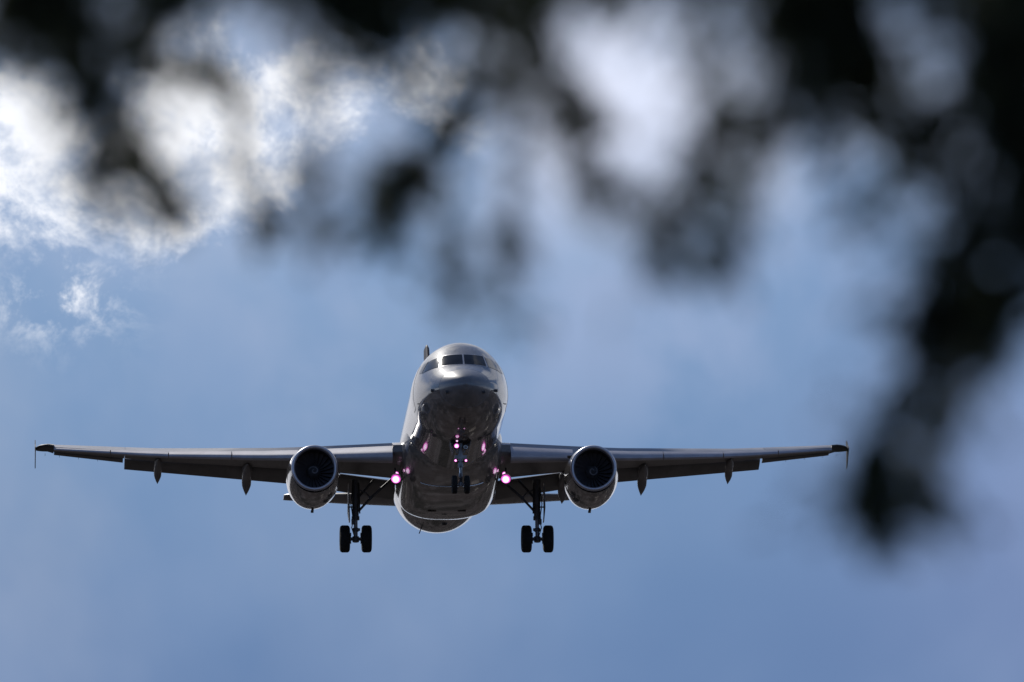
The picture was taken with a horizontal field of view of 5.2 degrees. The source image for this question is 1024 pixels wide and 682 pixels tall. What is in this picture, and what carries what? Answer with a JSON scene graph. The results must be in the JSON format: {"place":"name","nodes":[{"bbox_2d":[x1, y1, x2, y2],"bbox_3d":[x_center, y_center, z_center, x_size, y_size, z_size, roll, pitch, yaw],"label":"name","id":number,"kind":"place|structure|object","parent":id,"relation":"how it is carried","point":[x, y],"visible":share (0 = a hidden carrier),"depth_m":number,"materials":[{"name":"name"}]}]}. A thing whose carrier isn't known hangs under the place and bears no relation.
{"place":"outdoors","nodes":[
{"label":"outdoors","id":0,"kind":"place"},
{"bbox_2d":[35,343,848,552],"bbox_3d":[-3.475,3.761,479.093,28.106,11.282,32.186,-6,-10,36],"label":"airliner","id":1,"kind":"object","parent":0,"point":[447,461],"visible":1,"depth_m":471.76,"materials":[{"name":"paint"}]},
{"bbox_2d":[0,0,1023,681],"label":"sky","id":2,"kind":"structure","parent":0,"point":[109,572],"materials":[{"name":"blue"}]},
{"label":"ground","id":3,"kind":"structure","parent":0,"visible":0},
{"bbox_2d":[0,0,1023,573],"bbox_3d":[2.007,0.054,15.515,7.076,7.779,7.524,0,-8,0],"label":"tree","id":4,"kind":"object","parent":3,"relation":"on","point":[850,50],"visible":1,"depth_m":14.03,"materials":[{"name":"black plant"}]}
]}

